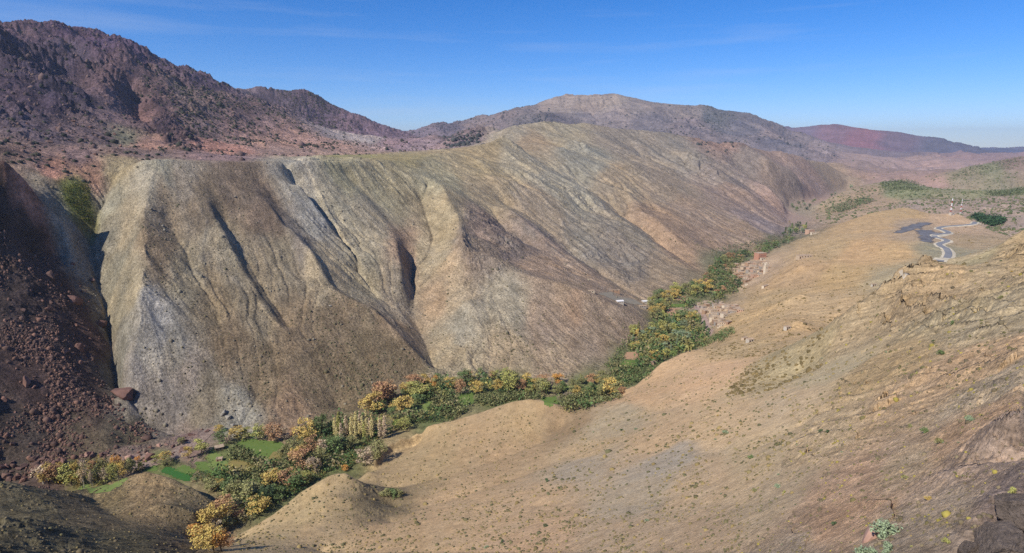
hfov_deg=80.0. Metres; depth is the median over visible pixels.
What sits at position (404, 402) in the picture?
tree
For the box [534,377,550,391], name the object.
tree
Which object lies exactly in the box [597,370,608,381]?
tree
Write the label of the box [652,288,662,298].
tree
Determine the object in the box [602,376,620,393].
tree
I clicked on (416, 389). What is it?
tree
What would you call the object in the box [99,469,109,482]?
bare tree
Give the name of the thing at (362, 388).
scrub
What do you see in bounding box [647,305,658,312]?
tree
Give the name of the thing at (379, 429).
poplar tree
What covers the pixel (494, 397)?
orchard
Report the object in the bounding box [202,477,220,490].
tree
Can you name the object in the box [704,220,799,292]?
woodland
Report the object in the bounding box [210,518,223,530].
bare tree
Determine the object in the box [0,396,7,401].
boulder
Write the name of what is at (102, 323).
boulder
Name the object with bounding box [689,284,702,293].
tree
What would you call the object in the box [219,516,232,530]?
tree
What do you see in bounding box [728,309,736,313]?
house
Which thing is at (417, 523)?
scrub
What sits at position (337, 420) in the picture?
poplar tree
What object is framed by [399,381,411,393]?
tree
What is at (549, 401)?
field
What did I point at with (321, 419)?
tree
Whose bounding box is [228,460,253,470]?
field
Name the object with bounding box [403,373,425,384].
tree
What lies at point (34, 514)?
spur slope
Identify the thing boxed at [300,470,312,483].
tree
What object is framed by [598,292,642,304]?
gravel pad
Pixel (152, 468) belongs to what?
field
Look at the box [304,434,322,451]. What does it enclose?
tree
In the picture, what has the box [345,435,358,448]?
tree
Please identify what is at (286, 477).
tree
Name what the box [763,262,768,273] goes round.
minaret
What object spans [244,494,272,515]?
tree
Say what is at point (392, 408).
tree
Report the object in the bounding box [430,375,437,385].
tree
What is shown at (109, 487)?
field
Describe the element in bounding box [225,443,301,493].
orchard
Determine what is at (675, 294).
tree
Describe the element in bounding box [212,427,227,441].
tree
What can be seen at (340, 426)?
poplar tree
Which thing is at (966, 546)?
boulder
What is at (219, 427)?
tree
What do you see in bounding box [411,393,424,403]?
tree
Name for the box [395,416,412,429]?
tree
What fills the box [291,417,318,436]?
tree
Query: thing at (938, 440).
bush
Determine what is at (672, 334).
undergrowth
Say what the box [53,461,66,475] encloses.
tree
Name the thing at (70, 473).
tree
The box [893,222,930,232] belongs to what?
slate bank
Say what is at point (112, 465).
tree
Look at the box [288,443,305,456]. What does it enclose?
tree
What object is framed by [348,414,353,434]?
poplar tree
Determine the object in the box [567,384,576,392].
tree
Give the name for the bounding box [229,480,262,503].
tree
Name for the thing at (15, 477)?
boulder
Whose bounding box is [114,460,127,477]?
tree
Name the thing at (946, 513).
scrub
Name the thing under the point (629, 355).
field
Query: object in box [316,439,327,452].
bare tree
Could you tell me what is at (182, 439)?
tree
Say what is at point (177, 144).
scrub
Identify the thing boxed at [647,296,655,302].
tree
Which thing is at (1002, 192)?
wood
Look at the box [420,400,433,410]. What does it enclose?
field
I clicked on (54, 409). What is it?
rubble
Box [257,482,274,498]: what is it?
tree
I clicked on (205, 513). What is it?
tree
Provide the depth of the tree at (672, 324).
567.39 m
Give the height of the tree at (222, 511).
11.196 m
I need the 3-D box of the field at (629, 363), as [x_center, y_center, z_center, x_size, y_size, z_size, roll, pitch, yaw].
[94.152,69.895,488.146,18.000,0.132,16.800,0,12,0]
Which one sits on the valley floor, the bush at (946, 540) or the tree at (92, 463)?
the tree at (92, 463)
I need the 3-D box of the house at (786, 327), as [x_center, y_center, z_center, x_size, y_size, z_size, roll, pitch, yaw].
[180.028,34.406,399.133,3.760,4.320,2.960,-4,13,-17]
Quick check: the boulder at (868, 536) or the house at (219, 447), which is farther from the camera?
the house at (219, 447)
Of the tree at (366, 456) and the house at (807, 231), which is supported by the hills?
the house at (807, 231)
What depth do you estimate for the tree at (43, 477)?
312.16 m
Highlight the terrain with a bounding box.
[814,147,1023,235]
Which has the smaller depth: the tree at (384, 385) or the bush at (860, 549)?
the bush at (860, 549)
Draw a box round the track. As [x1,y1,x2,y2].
[899,269,908,278]
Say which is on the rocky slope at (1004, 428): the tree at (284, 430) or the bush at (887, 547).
the bush at (887, 547)
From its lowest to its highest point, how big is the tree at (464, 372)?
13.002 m
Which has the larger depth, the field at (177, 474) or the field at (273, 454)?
the field at (273, 454)
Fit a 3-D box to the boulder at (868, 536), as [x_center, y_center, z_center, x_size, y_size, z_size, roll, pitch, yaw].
[24.941,17.973,42.097,1.522,1.752,1.194,-10,16,-39]
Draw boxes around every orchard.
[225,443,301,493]
[423,389,622,419]
[608,331,721,383]
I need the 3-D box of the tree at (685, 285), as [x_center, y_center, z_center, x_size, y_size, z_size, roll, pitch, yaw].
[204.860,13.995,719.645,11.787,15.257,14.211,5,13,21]
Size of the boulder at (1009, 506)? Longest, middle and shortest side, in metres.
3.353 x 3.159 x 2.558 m
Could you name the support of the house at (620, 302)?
on the hills
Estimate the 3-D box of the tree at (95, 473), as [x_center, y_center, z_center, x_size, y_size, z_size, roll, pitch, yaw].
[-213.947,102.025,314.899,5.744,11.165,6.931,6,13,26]
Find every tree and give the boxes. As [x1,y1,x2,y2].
[28,464,49,483]
[34,461,58,483]
[43,464,60,483]
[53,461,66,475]
[56,461,83,485]
[69,460,84,484]
[75,457,86,487]
[86,460,95,468]
[87,470,92,486]
[89,463,103,480]
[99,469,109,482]
[105,462,119,480]
[107,455,120,464]
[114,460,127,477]
[123,457,135,474]
[150,455,159,461]
[156,451,171,459]
[157,454,174,465]
[177,437,184,443]
[181,446,193,456]
[185,522,214,549]
[186,523,206,535]
[193,438,209,452]
[193,523,222,550]
[196,505,219,524]
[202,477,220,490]
[207,500,232,522]
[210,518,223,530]
[211,528,229,550]
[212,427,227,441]
[212,493,238,516]
[213,425,223,431]
[213,478,223,488]
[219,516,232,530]
[220,479,230,491]
[221,532,235,546]
[223,479,241,496]
[224,435,231,443]
[226,425,246,439]
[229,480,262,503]
[233,509,244,517]
[238,426,251,436]
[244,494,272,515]
[250,423,265,438]
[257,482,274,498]
[261,467,285,484]
[262,422,282,440]
[268,486,285,500]
[276,443,289,456]
[276,466,299,485]
[279,425,287,439]
[285,435,304,450]
[287,445,311,470]
[287,474,301,489]
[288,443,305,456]
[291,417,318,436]
[296,432,311,443]
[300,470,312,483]
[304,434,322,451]
[305,456,320,471]
[309,446,325,464]
[313,413,327,434]
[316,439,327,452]
[322,434,343,451]
[333,417,337,434]
[336,413,339,433]
[337,437,348,450]
[338,423,343,436]
[343,416,348,436]
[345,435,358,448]
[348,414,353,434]
[352,422,357,438]
[353,412,357,428]
[354,446,373,464]
[358,391,384,411]
[359,416,363,432]
[362,421,366,437]
[364,418,369,436]
[368,420,373,437]
[369,439,387,461]
[372,379,397,402]
[372,383,391,401]
[377,420,382,438]
[381,416,386,435]
[387,405,398,417]
[388,395,413,411]
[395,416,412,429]
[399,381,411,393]
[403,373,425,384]
[404,381,428,398]
[405,408,426,419]
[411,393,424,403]
[421,374,432,384]
[423,373,433,380]
[428,377,442,388]
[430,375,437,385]
[433,373,446,380]
[444,377,454,386]
[454,378,465,393]
[457,368,473,383]
[459,372,471,384]
[468,380,483,392]
[480,377,491,384]
[489,370,498,379]
[491,379,504,391]
[499,370,518,392]
[510,377,521,389]
[516,378,526,390]
[520,373,531,383]
[525,384,535,392]
[534,374,549,381]
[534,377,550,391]
[540,381,549,391]
[550,383,560,394]
[552,373,563,382]
[558,380,566,389]
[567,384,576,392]
[568,378,578,385]
[572,384,581,394]
[578,374,586,383]
[584,373,595,382]
[585,382,595,389]
[596,383,606,394]
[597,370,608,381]
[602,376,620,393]
[610,380,625,392]
[617,387,626,393]
[629,324,637,330]
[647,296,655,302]
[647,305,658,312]
[648,307,661,319]
[649,349,659,359]
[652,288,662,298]
[653,293,662,301]
[653,297,663,305]
[658,319,667,326]
[660,334,668,342]
[667,334,677,341]
[669,288,680,298]
[670,322,678,331]
[677,328,687,335]
[681,282,690,293]
[684,330,690,337]
[685,287,693,295]
[685,317,693,323]
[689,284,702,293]
[697,283,705,292]
[703,285,709,293]
[706,279,714,287]
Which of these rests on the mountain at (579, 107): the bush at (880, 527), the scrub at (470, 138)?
the scrub at (470, 138)
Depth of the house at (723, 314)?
551.40 m
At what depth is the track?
235.49 m
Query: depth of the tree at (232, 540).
192.32 m
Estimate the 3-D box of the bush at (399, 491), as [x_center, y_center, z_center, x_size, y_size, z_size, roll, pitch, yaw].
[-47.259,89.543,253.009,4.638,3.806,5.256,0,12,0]
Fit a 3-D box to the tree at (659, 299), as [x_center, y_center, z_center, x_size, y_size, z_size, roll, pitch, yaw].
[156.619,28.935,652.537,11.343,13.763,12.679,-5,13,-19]
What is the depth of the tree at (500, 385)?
429.90 m
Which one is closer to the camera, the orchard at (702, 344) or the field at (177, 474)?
the field at (177, 474)
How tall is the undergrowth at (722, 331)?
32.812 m
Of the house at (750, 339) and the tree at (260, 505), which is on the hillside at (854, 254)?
the house at (750, 339)
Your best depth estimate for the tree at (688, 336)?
542.01 m
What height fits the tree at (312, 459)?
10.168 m
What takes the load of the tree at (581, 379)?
on the valley floor
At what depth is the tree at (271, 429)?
358.35 m
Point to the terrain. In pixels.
(944, 165)
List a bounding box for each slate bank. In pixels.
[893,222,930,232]
[914,229,937,242]
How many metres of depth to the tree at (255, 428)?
360.95 m
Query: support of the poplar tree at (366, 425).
on the valley floor
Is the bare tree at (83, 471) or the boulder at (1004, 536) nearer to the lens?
the boulder at (1004, 536)
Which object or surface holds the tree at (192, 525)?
on the spur slope at (34, 514)
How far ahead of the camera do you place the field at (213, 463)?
333.60 m
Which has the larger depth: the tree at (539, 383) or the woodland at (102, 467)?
the tree at (539, 383)
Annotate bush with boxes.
[378,487,390,496]
[388,488,397,498]
[394,487,403,496]
[852,545,877,552]
[869,517,902,539]
[880,541,892,552]
[919,427,928,432]
[934,437,944,443]
[941,537,950,543]
[964,415,974,420]
[1007,486,1016,492]
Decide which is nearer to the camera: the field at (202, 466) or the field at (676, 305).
the field at (202, 466)
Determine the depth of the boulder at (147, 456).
337.93 m
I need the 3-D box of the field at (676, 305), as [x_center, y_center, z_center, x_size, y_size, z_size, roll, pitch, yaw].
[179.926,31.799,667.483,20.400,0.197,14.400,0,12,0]
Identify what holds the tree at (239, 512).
on the valley floor
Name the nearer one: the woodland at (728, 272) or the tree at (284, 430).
the tree at (284, 430)
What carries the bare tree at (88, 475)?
on the valley floor
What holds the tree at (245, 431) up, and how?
on the valley floor
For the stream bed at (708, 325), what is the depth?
588.98 m
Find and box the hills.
[19,121,866,479]
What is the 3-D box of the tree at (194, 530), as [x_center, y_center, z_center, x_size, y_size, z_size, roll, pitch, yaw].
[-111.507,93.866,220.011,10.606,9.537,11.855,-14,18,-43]
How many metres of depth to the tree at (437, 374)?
442.72 m
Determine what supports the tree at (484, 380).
on the valley floor
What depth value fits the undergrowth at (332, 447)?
339.39 m
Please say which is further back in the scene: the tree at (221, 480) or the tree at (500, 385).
the tree at (500, 385)
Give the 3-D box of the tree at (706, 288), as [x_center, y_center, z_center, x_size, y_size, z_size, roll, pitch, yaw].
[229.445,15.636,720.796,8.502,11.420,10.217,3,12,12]
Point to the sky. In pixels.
(950, 70)
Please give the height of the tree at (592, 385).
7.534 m
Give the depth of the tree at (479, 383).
428.67 m
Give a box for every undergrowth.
[181,368,645,524]
[187,373,633,504]
[603,289,738,369]
[607,290,736,371]
[711,206,811,257]
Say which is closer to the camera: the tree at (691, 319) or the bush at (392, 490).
the bush at (392, 490)
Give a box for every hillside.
[221,338,890,552]
[695,208,1010,394]
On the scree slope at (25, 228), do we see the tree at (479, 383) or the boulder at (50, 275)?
the boulder at (50, 275)
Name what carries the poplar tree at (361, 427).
on the valley floor
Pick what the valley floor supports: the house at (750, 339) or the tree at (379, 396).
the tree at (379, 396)
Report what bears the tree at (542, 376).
on the valley floor
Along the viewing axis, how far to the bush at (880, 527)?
40.73 m
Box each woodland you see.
[47,454,146,488]
[203,358,642,527]
[608,282,741,370]
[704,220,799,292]
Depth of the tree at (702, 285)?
717.17 m
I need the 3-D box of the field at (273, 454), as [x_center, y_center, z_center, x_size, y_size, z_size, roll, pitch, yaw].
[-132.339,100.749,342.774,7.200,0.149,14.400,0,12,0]
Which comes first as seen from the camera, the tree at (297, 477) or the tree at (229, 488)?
the tree at (229, 488)
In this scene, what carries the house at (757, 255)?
on the hillside at (854, 254)
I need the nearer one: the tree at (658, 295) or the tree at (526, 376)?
the tree at (526, 376)
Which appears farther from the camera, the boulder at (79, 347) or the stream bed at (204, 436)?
the boulder at (79, 347)
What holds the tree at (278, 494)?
on the valley floor
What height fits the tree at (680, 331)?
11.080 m
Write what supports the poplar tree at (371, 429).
on the valley floor
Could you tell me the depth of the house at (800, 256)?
710.72 m
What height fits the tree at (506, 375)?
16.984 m
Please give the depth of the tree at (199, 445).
343.46 m
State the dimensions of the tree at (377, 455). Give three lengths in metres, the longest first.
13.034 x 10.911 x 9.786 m
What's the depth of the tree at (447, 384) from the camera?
435.93 m
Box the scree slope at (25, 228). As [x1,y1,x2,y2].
[0,161,163,490]
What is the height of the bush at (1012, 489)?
0.418 m
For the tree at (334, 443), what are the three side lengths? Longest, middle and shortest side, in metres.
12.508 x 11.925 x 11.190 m
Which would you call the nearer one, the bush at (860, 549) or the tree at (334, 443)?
the bush at (860, 549)
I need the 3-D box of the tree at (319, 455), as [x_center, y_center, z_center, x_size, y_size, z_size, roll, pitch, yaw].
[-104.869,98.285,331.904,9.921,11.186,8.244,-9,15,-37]
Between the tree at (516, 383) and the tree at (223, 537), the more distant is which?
the tree at (516, 383)
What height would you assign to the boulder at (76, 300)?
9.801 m
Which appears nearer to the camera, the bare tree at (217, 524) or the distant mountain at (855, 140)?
the bare tree at (217, 524)
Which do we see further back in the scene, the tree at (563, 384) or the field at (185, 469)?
the tree at (563, 384)
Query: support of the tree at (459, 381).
on the valley floor
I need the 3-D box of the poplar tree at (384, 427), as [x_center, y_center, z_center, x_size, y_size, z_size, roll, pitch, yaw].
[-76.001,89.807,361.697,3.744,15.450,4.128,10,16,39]
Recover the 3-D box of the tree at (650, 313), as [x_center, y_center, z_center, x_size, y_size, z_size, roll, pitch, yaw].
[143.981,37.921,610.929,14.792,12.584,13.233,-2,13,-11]
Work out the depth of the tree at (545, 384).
427.56 m
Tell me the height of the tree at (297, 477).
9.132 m
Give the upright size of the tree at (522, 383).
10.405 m
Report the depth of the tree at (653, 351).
492.93 m
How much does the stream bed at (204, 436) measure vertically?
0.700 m
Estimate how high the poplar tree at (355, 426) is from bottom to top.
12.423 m
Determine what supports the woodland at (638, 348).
on the valley floor
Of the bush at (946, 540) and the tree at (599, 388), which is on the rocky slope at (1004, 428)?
the bush at (946, 540)
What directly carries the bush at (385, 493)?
on the hillside at (634, 494)
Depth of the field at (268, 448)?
353.65 m
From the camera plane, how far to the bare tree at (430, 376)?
443.41 m
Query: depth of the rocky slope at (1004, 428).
88.84 m
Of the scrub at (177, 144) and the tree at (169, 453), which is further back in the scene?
the scrub at (177, 144)
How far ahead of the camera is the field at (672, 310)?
647.32 m
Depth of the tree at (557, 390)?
426.48 m
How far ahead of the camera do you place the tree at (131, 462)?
322.48 m
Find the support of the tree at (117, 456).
on the valley floor
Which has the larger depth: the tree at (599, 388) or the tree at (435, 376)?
the tree at (435, 376)
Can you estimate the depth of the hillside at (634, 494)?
198.96 m
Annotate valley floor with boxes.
[0,176,850,537]
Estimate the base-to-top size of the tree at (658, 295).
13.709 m
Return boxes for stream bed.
[128,427,215,468]
[694,305,713,335]
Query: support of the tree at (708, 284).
on the valley floor
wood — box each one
[825,156,1023,212]
[970,209,1007,226]
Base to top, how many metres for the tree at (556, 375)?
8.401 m
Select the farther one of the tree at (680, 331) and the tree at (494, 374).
the tree at (680, 331)
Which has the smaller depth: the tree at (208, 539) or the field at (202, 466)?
the tree at (208, 539)
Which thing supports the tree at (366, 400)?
on the valley floor
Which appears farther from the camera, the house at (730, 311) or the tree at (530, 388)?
the house at (730, 311)
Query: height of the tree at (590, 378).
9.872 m
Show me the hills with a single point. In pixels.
(613, 193)
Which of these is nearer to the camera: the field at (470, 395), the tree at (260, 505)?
the tree at (260, 505)
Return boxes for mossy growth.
[64,182,94,222]
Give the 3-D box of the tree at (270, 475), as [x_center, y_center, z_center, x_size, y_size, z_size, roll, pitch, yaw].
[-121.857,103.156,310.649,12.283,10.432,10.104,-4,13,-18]
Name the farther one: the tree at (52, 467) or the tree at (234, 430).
the tree at (234, 430)
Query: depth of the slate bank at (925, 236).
752.86 m
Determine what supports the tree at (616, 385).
on the valley floor
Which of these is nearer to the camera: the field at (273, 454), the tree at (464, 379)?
the field at (273, 454)
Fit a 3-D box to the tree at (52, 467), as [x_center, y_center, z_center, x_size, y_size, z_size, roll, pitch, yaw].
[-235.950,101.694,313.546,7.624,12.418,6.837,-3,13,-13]
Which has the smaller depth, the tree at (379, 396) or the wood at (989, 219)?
the tree at (379, 396)
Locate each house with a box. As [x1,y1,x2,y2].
[214,444,223,450]
[216,456,222,461]
[616,300,623,304]
[720,312,727,317]
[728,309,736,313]
[746,337,754,342]
[754,252,766,259]
[783,325,791,330]
[796,254,812,259]
[805,229,814,234]
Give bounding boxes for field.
[79,477,127,492]
[143,465,158,470]
[161,467,191,480]
[174,465,196,474]
[195,462,214,474]
[205,453,221,460]
[207,460,228,468]
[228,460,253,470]
[237,439,286,459]
[268,452,282,461]
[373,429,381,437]
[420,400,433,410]
[457,393,474,404]
[541,396,558,406]
[621,360,637,367]
[624,352,639,359]
[666,308,678,314]
[669,304,685,306]
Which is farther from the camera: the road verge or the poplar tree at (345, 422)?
the road verge
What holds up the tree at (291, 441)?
on the valley floor
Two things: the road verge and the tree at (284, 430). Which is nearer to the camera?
the tree at (284, 430)
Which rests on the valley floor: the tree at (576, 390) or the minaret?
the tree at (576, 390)
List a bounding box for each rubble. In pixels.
[0,19,457,177]
[0,181,157,489]
[0,242,1023,552]
[34,138,835,454]
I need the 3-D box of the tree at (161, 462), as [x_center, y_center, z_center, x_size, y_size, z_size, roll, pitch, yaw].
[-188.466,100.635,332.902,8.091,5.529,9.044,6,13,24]
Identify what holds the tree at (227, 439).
on the valley floor
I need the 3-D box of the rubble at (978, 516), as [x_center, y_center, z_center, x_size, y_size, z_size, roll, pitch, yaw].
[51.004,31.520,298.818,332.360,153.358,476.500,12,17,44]
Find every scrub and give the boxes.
[0,22,453,182]
[0,346,876,552]
[26,124,821,478]
[411,95,834,158]
[697,209,1006,394]
[741,238,1023,552]
[816,149,1023,235]
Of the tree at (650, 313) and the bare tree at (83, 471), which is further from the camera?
the tree at (650, 313)
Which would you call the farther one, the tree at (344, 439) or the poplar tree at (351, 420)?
the poplar tree at (351, 420)
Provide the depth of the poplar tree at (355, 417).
368.95 m
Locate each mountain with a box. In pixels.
[0,19,458,233]
[405,93,839,162]
[784,124,1023,158]
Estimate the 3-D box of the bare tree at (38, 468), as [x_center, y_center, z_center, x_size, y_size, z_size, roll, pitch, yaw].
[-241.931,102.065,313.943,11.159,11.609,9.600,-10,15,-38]
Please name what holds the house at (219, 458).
on the valley floor
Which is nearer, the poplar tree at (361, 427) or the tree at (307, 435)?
the tree at (307, 435)
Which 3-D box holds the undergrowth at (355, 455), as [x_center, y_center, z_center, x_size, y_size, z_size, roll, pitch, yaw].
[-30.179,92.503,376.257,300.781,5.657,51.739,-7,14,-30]
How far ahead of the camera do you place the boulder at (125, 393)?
385.96 m
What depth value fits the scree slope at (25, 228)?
398.34 m
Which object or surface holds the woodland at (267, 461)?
on the valley floor
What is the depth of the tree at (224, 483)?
302.74 m
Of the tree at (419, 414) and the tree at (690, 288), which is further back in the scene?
the tree at (690, 288)
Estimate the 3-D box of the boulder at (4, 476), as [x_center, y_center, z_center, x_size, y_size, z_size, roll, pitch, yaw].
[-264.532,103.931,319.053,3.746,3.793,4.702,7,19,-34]
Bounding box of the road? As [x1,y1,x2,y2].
[931,222,976,261]
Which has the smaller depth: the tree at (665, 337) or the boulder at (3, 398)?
the boulder at (3, 398)
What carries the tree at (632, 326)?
on the hills
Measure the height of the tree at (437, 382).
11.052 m
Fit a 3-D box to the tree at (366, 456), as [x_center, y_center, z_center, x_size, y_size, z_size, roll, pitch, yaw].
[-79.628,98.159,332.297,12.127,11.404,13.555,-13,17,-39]
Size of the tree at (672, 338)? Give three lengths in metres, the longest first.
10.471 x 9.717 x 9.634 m
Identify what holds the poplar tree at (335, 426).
on the valley floor
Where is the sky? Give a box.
[0,0,1023,147]
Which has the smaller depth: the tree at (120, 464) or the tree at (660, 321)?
the tree at (120, 464)
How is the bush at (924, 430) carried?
on the rocky slope at (1004, 428)
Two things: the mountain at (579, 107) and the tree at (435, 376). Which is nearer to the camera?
the tree at (435, 376)
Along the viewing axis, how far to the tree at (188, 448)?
338.81 m
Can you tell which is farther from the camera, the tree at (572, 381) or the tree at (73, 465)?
the tree at (572, 381)
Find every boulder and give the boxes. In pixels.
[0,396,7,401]
[1,473,10,479]
[12,475,20,480]
[23,376,30,386]
[28,456,38,461]
[44,270,54,280]
[67,295,82,304]
[74,343,83,351]
[96,320,107,327]
[111,387,132,400]
[142,453,154,461]
[862,525,883,542]
[957,540,978,552]
[973,520,1023,552]
[994,492,1023,532]
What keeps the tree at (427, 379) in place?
on the valley floor
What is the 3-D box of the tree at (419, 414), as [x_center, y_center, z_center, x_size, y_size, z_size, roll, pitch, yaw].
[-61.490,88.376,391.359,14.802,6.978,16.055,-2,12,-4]
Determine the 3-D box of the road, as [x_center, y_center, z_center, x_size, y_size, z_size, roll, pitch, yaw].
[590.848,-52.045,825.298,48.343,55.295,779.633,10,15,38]
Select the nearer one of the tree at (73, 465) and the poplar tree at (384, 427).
the tree at (73, 465)
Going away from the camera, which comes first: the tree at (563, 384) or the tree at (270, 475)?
the tree at (270, 475)
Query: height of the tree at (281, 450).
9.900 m
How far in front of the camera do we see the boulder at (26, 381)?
363.29 m
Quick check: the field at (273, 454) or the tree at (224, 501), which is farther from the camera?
the field at (273, 454)
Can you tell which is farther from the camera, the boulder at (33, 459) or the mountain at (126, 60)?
the mountain at (126, 60)
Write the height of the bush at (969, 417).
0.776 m
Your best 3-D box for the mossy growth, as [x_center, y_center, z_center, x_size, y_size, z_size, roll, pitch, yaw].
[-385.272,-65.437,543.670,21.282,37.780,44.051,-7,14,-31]
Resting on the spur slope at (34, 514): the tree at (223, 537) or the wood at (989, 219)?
the tree at (223, 537)
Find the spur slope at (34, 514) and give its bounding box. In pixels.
[0,472,227,552]
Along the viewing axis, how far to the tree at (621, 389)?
348.80 m
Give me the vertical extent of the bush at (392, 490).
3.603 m
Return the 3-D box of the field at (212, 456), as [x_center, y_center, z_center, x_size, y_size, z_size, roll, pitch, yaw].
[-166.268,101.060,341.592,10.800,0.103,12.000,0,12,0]
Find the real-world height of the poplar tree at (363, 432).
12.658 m
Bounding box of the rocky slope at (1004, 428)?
[739,230,1023,552]
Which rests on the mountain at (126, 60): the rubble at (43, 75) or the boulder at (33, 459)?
the rubble at (43, 75)
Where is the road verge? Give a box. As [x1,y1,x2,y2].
[930,221,980,261]

